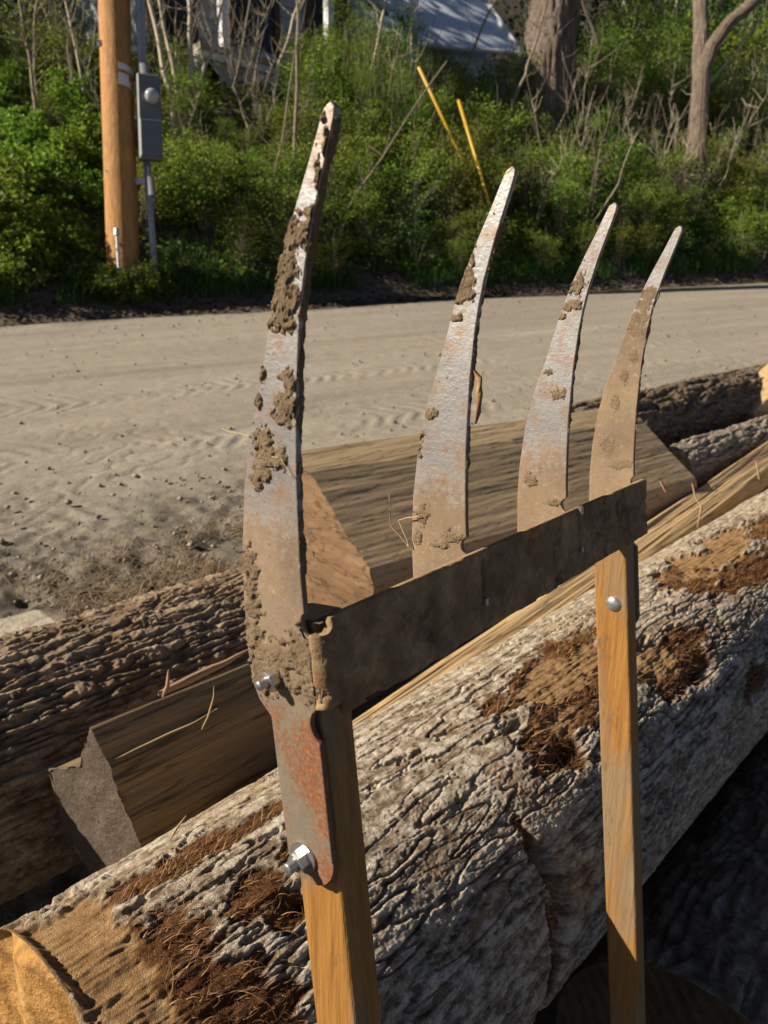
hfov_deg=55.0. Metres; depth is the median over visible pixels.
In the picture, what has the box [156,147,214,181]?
broadleaf shrub
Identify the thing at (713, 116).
thicket shrub
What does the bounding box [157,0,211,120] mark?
sapling
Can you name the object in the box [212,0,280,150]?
sapling
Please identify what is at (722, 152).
bare shrub
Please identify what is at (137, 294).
broadleaf shrub
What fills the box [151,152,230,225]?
broadleaf shrub
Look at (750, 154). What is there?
bare shrub
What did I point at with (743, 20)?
tall shrub
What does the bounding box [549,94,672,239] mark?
bare shrub
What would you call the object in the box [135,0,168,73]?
evergreen
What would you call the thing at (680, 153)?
thicket shrub
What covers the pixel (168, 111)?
thicket shrub
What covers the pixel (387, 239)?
dark shrub
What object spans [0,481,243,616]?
dead grass
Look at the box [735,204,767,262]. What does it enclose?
thicket shrub
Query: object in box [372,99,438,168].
broadleaf shrub
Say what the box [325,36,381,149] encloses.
tall shrub
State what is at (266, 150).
broadleaf shrub
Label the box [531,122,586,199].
thicket shrub
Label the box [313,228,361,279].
thicket shrub
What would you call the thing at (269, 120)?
thicket shrub
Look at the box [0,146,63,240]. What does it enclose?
broadleaf shrub
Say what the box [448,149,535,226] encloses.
thicket shrub
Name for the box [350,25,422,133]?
bare shrub
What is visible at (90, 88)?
bare shrub
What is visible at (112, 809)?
split timber
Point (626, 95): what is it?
thicket shrub
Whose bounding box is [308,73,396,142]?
broadleaf shrub
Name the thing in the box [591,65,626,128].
tall shrub
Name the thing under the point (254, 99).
bare shrub
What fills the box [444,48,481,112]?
tall shrub
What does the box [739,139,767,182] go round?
thicket shrub
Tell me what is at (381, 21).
sapling
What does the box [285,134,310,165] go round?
thicket shrub
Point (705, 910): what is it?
log
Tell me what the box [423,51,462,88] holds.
thicket shrub
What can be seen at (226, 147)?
thicket shrub
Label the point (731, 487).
split rail
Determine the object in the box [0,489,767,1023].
log
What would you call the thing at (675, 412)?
log
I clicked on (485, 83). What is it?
thicket shrub
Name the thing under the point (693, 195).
thicket shrub
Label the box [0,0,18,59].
evergreen
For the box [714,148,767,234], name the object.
thicket shrub
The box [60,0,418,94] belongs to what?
house
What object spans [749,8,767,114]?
tall shrub
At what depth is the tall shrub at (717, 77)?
16.79 m
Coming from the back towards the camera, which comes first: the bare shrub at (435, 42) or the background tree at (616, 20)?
the background tree at (616, 20)
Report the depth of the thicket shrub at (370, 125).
11.16 m
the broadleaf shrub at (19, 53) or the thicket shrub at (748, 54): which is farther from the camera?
the thicket shrub at (748, 54)
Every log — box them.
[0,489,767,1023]
[0,567,249,904]
[525,364,766,447]
[556,731,767,1023]
[667,415,767,487]
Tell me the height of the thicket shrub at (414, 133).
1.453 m
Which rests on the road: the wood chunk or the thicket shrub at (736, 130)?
the wood chunk
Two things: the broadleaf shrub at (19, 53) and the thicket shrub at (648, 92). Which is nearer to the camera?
the broadleaf shrub at (19, 53)
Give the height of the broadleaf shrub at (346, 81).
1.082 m
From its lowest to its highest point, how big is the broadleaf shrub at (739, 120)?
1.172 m
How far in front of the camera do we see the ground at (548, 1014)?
9.59 m
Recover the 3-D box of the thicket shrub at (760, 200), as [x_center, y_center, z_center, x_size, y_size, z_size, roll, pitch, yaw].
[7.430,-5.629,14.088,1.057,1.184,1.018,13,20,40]
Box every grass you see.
[0,202,766,308]
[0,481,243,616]
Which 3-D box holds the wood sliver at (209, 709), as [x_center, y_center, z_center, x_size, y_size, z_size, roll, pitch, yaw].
[-0.227,0.252,0.948,0.021,0.066,0.010,0,15,0]
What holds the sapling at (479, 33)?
on the ground at (548, 1014)
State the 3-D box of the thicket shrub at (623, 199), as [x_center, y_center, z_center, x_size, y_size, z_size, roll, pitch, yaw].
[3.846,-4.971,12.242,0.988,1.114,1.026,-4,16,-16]
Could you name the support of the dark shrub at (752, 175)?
on the ground at (548, 1014)
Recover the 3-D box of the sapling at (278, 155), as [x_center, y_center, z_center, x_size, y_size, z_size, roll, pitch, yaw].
[-1.664,-5.591,10.019,1.086,3.161,1.204,0,15,0]
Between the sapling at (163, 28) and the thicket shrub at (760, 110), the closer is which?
the sapling at (163, 28)
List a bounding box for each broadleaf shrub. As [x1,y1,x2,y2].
[0,22,50,74]
[0,55,48,96]
[0,76,14,110]
[0,103,54,149]
[0,107,13,126]
[0,139,57,198]
[0,139,85,215]
[0,146,50,198]
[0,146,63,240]
[0,194,100,253]
[0,225,60,291]
[6,119,48,150]
[30,121,102,180]
[40,67,98,118]
[42,130,102,177]
[45,41,86,73]
[59,115,99,138]
[61,103,102,147]
[71,32,136,81]
[74,168,104,211]
[82,264,117,295]
[90,262,132,299]
[104,268,152,305]
[125,260,179,299]
[132,43,170,77]
[133,50,171,83]
[136,121,201,175]
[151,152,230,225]
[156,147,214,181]
[171,57,225,87]
[182,142,247,191]
[240,143,291,175]
[243,143,272,167]
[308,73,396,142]
[317,64,373,126]
[352,69,386,102]
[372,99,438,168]
[428,81,472,110]
[444,109,474,140]
[501,210,543,247]
[516,73,579,116]
[530,127,574,161]
[558,101,583,132]
[561,145,610,186]
[572,82,594,120]
[576,97,625,145]
[609,168,682,224]
[700,196,758,241]
[707,113,760,159]
[744,116,767,158]
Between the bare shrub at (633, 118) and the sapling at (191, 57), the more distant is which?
the bare shrub at (633, 118)
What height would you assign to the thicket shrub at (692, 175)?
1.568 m
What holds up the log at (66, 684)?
on the road
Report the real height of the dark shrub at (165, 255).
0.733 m
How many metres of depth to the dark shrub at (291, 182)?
9.75 m
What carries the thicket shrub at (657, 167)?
on the ground at (548, 1014)
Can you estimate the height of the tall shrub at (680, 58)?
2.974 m
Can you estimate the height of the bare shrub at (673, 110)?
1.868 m
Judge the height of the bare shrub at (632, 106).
2.197 m
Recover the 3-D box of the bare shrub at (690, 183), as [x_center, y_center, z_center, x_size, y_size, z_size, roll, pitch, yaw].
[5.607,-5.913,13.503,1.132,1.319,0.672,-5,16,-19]
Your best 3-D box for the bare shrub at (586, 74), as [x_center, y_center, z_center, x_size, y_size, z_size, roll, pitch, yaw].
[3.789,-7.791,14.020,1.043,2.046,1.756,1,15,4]
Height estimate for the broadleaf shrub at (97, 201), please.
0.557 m
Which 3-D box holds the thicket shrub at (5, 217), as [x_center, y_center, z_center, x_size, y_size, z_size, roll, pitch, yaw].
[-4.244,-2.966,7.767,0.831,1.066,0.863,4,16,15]
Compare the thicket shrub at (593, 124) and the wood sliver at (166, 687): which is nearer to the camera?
the wood sliver at (166, 687)
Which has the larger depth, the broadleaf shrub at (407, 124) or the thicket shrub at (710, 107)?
the thicket shrub at (710, 107)
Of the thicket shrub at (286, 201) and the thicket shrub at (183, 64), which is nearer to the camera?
the thicket shrub at (286, 201)
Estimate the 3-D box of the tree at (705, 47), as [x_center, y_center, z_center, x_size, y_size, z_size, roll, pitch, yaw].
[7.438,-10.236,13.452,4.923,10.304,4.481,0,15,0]
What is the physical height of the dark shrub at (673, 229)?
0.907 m
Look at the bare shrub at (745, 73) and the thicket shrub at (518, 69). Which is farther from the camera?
the bare shrub at (745, 73)
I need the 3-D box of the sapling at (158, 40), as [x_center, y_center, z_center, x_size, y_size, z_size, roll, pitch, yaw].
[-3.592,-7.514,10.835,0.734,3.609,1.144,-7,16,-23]
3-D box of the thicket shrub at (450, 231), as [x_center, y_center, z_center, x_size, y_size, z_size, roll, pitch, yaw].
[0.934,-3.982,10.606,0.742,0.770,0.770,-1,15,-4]
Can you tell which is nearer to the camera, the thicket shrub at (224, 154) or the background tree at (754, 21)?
the thicket shrub at (224, 154)
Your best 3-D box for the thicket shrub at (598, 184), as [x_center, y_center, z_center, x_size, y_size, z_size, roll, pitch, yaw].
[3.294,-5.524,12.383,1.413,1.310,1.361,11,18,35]
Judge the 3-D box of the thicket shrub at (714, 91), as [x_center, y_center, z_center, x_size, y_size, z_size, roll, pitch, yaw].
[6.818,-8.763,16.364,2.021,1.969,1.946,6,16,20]
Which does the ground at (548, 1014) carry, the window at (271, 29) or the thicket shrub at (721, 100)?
the thicket shrub at (721, 100)
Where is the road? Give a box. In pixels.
[0,283,767,921]
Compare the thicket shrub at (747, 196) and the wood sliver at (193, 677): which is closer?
the wood sliver at (193, 677)
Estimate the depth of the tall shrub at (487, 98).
13.38 m
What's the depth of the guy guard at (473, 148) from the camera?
10.77 m
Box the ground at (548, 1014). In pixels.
[0,0,767,1023]
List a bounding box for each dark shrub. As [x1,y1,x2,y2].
[94,268,145,304]
[116,257,170,301]
[135,232,184,286]
[138,251,191,296]
[163,236,219,284]
[246,159,347,226]
[352,223,397,271]
[375,198,447,270]
[468,150,573,230]
[478,217,531,260]
[526,218,570,251]
[579,127,657,210]
[587,124,654,183]
[602,121,660,179]
[633,208,698,253]
[680,221,734,265]
[684,209,723,245]
[705,123,742,161]
[723,154,767,206]
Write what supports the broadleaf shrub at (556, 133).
on the ground at (548, 1014)
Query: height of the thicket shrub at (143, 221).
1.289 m
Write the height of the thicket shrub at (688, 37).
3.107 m
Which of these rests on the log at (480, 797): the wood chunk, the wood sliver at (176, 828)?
the wood sliver at (176, 828)
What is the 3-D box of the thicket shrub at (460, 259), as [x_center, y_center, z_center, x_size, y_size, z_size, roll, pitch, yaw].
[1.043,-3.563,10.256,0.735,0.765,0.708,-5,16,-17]
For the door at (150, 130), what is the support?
in the meter box
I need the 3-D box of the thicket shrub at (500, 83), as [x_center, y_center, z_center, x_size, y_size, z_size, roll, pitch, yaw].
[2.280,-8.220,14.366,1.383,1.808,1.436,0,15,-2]
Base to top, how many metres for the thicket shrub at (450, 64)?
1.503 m
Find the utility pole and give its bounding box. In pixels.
[97,0,140,300]
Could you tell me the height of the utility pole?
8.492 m
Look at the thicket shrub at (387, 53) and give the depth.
13.87 m
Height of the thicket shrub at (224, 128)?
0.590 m
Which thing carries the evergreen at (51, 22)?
on the ground at (548, 1014)
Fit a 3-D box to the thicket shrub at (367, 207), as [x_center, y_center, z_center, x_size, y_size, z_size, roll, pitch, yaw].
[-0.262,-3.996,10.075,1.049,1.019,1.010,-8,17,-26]
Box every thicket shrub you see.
[0,193,16,254]
[14,16,97,88]
[21,82,68,127]
[100,135,187,237]
[134,82,199,136]
[150,123,196,206]
[151,31,223,95]
[157,117,259,243]
[158,60,217,128]
[176,128,250,203]
[210,142,239,177]
[212,111,241,146]
[213,193,271,267]
[224,123,262,162]
[228,143,295,215]
[229,162,333,252]
[251,212,336,283]
[252,97,283,131]
[255,148,308,204]
[265,99,318,157]
[268,37,339,130]
[272,193,354,254]
[273,18,327,105]
[275,118,386,231]
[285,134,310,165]
[293,80,401,170]
[302,20,361,94]
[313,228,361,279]
[327,179,397,252]
[328,149,388,226]
[332,113,416,216]
[338,104,399,178]
[342,31,380,80]
[346,67,400,125]
[359,29,418,89]
[368,110,457,202]
[368,139,460,233]
[389,52,442,107]
[391,78,463,167]
[393,48,447,84]
[396,79,434,118]
[396,116,499,206]
[396,130,503,232]
[414,38,467,109]
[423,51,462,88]
[424,207,474,252]
[432,61,500,134]
[434,102,492,151]
[439,232,476,275]
[442,113,500,165]
[443,112,507,196]
[446,192,520,262]
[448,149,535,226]
[456,85,556,175]
[465,69,503,102]
[465,144,527,214]
[468,38,542,125]
[478,43,521,108]
[479,89,530,146]
[493,143,552,208]
[503,104,558,173]
[514,136,576,210]
[523,228,571,272]
[524,134,621,228]
[526,168,599,244]
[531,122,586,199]
[545,142,631,217]
[561,102,621,156]
[564,217,614,259]
[573,35,634,133]
[574,71,629,131]
[579,0,678,119]
[585,125,659,205]
[588,178,649,237]
[602,6,748,131]
[604,83,648,133]
[605,218,638,268]
[616,170,675,240]
[619,120,670,164]
[620,85,690,151]
[622,63,677,138]
[628,212,671,263]
[629,145,684,201]
[635,54,690,136]
[637,0,739,127]
[642,183,697,242]
[650,133,716,189]
[650,178,717,228]
[653,78,742,149]
[656,110,688,148]
[658,142,736,213]
[660,89,736,148]
[662,119,714,174]
[675,95,730,131]
[681,0,767,128]
[702,178,729,217]
[704,130,750,212]
[705,122,747,179]
[708,115,756,155]
[709,87,739,118]
[710,178,767,234]
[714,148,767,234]
[715,90,767,142]
[716,146,767,211]
[720,100,767,156]
[720,208,764,261]
[725,109,767,172]
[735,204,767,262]
[737,95,763,122]
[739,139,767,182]
[750,187,767,233]
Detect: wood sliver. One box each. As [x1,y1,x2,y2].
[115,708,217,758]
[157,649,248,695]
[162,669,169,696]
[170,816,185,838]
[202,687,213,728]
[659,480,665,491]
[691,483,701,526]
[755,461,759,478]
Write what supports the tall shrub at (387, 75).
on the ground at (548, 1014)
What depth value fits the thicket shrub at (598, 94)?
14.94 m
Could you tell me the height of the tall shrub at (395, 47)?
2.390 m
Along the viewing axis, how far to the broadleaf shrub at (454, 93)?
14.57 m
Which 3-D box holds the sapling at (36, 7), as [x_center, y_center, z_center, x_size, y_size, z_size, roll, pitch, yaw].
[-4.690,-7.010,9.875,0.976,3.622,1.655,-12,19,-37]
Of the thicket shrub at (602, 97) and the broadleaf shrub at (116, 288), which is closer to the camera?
the broadleaf shrub at (116, 288)
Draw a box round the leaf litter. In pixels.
[0,245,767,323]
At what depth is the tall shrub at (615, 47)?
15.62 m
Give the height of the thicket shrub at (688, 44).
3.000 m
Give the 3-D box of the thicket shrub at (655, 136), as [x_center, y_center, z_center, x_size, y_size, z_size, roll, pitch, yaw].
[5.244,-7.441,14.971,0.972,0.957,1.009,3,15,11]
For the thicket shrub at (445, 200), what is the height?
1.578 m
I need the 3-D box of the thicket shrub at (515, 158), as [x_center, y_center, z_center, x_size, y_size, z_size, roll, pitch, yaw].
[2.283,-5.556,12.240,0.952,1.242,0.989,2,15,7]
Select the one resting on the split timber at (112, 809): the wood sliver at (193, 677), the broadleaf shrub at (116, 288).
the wood sliver at (193, 677)
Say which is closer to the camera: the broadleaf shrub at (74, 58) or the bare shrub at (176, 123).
the bare shrub at (176, 123)
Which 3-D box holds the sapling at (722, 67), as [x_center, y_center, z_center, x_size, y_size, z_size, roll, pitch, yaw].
[7.402,-9.449,16.224,2.002,3.214,1.336,-2,15,-9]
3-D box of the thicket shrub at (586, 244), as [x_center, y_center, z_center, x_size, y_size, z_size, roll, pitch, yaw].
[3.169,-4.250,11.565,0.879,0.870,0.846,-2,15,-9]
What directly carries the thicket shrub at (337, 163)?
on the ground at (548, 1014)
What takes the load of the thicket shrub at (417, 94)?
on the ground at (548, 1014)
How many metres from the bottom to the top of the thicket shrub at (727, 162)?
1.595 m
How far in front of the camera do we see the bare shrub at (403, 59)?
12.85 m
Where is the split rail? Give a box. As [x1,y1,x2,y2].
[352,440,767,725]
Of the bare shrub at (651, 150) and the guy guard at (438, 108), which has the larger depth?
the bare shrub at (651, 150)
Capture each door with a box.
[140,118,161,156]
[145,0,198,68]
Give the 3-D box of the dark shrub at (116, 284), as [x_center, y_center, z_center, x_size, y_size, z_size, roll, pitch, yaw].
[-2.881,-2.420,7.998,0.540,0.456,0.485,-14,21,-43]
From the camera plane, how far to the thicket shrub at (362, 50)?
13.21 m
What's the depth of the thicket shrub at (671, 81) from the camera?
16.32 m
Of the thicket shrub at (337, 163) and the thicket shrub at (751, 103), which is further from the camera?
the thicket shrub at (751, 103)
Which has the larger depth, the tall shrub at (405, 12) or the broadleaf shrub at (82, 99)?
the tall shrub at (405, 12)
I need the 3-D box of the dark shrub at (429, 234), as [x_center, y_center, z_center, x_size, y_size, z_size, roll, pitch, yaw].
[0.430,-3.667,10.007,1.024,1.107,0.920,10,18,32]
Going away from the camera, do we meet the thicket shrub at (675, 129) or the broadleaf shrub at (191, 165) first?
the broadleaf shrub at (191, 165)
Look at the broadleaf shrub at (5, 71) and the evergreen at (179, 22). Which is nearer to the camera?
the broadleaf shrub at (5, 71)
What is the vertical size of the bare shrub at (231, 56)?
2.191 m
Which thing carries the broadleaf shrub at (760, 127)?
on the ground at (548, 1014)
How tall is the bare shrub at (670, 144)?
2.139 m
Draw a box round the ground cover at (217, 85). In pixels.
[0,62,767,286]
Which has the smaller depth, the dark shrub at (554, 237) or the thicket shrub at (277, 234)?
the thicket shrub at (277, 234)
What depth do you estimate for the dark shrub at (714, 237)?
12.69 m
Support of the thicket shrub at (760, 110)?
on the ground at (548, 1014)
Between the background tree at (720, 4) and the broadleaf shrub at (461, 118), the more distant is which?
the background tree at (720, 4)
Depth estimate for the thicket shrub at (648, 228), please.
12.00 m
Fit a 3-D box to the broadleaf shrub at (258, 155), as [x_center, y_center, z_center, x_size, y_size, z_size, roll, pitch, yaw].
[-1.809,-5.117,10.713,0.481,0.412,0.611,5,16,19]
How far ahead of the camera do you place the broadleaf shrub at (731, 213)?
13.37 m
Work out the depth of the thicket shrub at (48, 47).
10.69 m
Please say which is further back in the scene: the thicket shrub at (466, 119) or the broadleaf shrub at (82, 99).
the thicket shrub at (466, 119)
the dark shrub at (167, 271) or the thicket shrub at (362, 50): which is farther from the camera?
the thicket shrub at (362, 50)
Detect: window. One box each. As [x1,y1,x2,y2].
[229,0,280,58]
[304,0,350,65]
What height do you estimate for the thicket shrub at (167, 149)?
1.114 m
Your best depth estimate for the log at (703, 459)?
2.99 m
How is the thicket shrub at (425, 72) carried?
on the ground at (548, 1014)
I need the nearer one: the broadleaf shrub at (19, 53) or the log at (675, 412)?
the log at (675, 412)
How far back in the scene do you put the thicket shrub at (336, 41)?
12.78 m
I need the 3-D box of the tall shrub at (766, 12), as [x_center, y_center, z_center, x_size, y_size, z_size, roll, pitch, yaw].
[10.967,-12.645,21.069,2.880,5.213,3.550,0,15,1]
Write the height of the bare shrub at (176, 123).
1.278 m
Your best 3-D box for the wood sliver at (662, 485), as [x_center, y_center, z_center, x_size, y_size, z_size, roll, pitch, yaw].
[0.718,-0.067,1.900,0.019,0.029,0.010,0,15,0]
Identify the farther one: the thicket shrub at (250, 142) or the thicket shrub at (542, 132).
the thicket shrub at (542, 132)
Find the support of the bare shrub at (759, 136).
on the ground at (548, 1014)
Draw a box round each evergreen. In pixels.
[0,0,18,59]
[0,0,49,60]
[0,15,22,79]
[8,22,40,99]
[18,0,98,66]
[30,2,72,70]
[41,0,98,59]
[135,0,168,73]
[135,0,208,58]
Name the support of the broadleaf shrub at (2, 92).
on the ground at (548, 1014)
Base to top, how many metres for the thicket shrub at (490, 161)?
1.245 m
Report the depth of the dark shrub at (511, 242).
10.88 m
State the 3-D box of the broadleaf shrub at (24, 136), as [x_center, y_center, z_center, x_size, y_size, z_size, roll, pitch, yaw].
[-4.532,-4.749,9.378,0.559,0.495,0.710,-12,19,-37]
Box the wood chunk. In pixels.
[0,610,56,636]
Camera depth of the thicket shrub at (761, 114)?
16.41 m
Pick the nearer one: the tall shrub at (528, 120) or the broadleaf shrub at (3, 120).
the broadleaf shrub at (3, 120)
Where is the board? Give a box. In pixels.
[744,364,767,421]
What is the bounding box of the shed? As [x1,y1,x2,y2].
[364,0,522,97]
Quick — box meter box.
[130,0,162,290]
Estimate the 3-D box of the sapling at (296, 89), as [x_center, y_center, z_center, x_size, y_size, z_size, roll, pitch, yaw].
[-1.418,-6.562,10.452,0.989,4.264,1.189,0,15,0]
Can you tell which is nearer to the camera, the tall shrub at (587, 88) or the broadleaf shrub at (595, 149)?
the broadleaf shrub at (595, 149)
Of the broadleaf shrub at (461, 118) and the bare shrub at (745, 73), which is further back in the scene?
the bare shrub at (745, 73)
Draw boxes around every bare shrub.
[0,1,67,65]
[29,0,97,96]
[71,32,171,149]
[134,76,209,163]
[145,0,201,86]
[186,0,271,88]
[196,0,273,99]
[207,32,286,139]
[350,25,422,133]
[365,16,430,109]
[369,0,447,112]
[457,45,502,106]
[485,129,567,230]
[525,62,598,172]
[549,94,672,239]
[557,36,612,144]
[562,40,643,162]
[610,79,651,164]
[619,89,694,180]
[641,92,702,194]
[652,64,691,151]
[667,153,717,220]
[673,107,742,203]
[678,56,731,117]
[679,98,767,215]
[683,61,767,170]
[710,114,767,211]
[711,63,767,126]
[713,43,767,96]
[718,101,767,178]
[720,54,740,92]
[736,124,763,157]
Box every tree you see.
[521,0,580,148]
[609,0,620,81]
[682,0,762,225]
[711,0,726,83]
[743,6,758,82]
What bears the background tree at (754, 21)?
on the ground at (548, 1014)
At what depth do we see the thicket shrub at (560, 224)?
11.59 m
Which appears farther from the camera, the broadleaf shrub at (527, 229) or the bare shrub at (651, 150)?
the bare shrub at (651, 150)
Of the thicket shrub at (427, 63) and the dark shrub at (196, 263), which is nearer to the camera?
the dark shrub at (196, 263)
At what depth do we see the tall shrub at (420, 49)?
13.05 m
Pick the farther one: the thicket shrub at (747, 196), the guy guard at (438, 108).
the thicket shrub at (747, 196)
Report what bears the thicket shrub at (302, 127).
on the ground at (548, 1014)
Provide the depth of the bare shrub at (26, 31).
11.04 m
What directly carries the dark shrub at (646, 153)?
on the ground at (548, 1014)
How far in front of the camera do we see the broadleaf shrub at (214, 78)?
12.23 m
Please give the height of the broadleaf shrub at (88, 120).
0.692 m
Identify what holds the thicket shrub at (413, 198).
on the ground at (548, 1014)
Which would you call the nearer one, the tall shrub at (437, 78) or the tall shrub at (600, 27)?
the tall shrub at (437, 78)
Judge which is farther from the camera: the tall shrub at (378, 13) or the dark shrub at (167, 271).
the tall shrub at (378, 13)
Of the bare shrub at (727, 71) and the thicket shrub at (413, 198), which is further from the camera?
the bare shrub at (727, 71)
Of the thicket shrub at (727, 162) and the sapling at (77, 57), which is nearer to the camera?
the sapling at (77, 57)
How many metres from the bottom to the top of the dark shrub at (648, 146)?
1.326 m
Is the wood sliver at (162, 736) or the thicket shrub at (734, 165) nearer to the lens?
the wood sliver at (162, 736)
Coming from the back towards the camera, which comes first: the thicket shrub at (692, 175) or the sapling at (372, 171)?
the thicket shrub at (692, 175)
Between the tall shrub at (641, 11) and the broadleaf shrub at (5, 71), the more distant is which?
the tall shrub at (641, 11)
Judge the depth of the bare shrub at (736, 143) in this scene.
14.30 m
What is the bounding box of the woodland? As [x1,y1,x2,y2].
[0,0,767,90]
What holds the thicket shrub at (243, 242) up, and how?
on the ground at (548, 1014)
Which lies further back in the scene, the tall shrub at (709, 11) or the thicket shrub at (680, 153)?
the tall shrub at (709, 11)
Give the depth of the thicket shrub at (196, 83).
10.93 m
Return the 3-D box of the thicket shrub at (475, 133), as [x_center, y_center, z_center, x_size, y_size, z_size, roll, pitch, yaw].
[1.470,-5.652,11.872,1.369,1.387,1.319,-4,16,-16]
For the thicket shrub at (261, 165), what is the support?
on the ground at (548, 1014)
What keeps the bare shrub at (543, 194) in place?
on the ground at (548, 1014)
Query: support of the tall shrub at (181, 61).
on the ground at (548, 1014)
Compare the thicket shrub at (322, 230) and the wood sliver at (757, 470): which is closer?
the wood sliver at (757, 470)
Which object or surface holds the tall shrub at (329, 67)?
on the ground at (548, 1014)
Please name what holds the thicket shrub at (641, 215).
on the ground at (548, 1014)
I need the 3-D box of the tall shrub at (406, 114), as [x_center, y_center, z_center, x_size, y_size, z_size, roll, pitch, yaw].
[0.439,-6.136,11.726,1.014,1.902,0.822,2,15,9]
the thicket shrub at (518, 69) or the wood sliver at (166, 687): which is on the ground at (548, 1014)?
the thicket shrub at (518, 69)
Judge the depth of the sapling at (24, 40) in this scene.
9.40 m
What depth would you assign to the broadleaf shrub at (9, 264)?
7.62 m
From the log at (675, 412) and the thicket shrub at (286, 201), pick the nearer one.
the log at (675, 412)
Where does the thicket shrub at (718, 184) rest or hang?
on the ground at (548, 1014)
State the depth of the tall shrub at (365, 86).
11.43 m
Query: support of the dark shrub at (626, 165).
on the ground at (548, 1014)
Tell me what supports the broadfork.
on the ground at (548, 1014)
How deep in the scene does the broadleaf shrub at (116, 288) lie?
7.91 m
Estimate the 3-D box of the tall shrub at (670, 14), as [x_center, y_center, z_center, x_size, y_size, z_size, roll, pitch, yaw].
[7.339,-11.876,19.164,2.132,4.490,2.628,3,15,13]
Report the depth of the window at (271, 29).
14.11 m
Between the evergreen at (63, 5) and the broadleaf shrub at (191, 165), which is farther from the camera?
the evergreen at (63, 5)
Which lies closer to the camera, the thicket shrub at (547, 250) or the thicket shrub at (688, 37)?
the thicket shrub at (547, 250)
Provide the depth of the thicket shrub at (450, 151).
11.45 m
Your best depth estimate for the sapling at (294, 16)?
11.58 m
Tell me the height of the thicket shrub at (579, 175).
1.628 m
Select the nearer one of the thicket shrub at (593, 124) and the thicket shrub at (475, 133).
the thicket shrub at (475, 133)
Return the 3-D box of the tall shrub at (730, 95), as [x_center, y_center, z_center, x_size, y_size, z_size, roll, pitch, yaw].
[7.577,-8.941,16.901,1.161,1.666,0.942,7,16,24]
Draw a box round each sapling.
[0,0,68,140]
[2,0,78,117]
[64,0,135,109]
[134,0,183,123]
[147,0,177,127]
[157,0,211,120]
[195,0,248,112]
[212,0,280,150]
[231,3,299,216]
[255,0,316,188]
[271,0,304,124]
[337,61,447,243]
[347,0,388,118]
[376,0,430,120]
[450,0,496,113]
[484,0,572,155]
[579,0,617,88]
[664,5,765,146]
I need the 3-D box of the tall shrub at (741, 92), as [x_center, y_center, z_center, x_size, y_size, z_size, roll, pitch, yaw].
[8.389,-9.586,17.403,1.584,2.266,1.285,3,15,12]
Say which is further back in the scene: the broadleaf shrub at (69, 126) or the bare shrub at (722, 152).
the bare shrub at (722, 152)
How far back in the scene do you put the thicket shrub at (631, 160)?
13.08 m
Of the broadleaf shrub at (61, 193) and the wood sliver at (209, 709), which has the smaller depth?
the wood sliver at (209, 709)
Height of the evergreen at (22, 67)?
1.040 m
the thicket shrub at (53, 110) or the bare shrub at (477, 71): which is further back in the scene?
the bare shrub at (477, 71)
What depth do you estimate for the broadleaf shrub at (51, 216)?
8.24 m
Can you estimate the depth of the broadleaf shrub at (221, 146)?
9.90 m
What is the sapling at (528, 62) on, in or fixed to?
on the ground at (548, 1014)
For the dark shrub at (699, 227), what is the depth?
13.05 m
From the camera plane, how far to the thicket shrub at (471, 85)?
13.31 m
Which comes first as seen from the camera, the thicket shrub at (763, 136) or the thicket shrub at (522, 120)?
the thicket shrub at (522, 120)
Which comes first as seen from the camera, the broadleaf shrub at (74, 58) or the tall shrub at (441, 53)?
the broadleaf shrub at (74, 58)
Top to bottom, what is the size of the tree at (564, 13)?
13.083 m
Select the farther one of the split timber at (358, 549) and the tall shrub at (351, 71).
the tall shrub at (351, 71)
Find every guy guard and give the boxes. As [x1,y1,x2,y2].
[417,66,482,205]
[457,99,501,246]
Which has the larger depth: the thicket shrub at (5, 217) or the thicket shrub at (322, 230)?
the thicket shrub at (322, 230)
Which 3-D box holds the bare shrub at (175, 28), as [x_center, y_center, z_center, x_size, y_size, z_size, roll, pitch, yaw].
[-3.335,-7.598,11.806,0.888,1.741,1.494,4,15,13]
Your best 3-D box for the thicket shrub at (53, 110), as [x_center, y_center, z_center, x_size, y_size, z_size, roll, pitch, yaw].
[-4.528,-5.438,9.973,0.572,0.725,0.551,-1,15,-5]
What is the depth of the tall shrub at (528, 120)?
13.46 m
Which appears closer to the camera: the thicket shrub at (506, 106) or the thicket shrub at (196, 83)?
the thicket shrub at (196, 83)
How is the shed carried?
on the ground at (548, 1014)
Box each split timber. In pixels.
[47,625,493,873]
[301,409,696,608]
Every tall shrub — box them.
[171,43,187,87]
[279,32,318,115]
[284,62,330,143]
[293,19,343,106]
[309,0,360,97]
[313,21,353,115]
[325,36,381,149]
[336,3,390,105]
[347,0,401,80]
[349,52,398,164]
[350,1,422,117]
[375,54,419,148]
[379,0,429,92]
[381,58,440,178]
[388,19,438,108]
[412,43,451,117]
[414,46,466,138]
[434,80,469,167]
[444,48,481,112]
[470,73,502,149]
[497,81,528,133]
[514,96,541,146]
[575,1,640,94]
[575,70,602,116]
[588,16,640,112]
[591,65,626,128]
[598,0,677,87]
[618,32,672,139]
[633,0,710,85]
[647,0,712,116]
[650,0,756,97]
[689,57,725,116]
[708,0,767,101]
[710,83,740,127]
[714,52,767,125]
[726,2,767,91]
[735,27,767,151]
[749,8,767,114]
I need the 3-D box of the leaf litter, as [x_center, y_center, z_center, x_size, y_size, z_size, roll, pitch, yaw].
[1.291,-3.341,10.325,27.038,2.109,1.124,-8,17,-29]
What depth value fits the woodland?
25.44 m
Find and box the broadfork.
[223,102,682,1023]

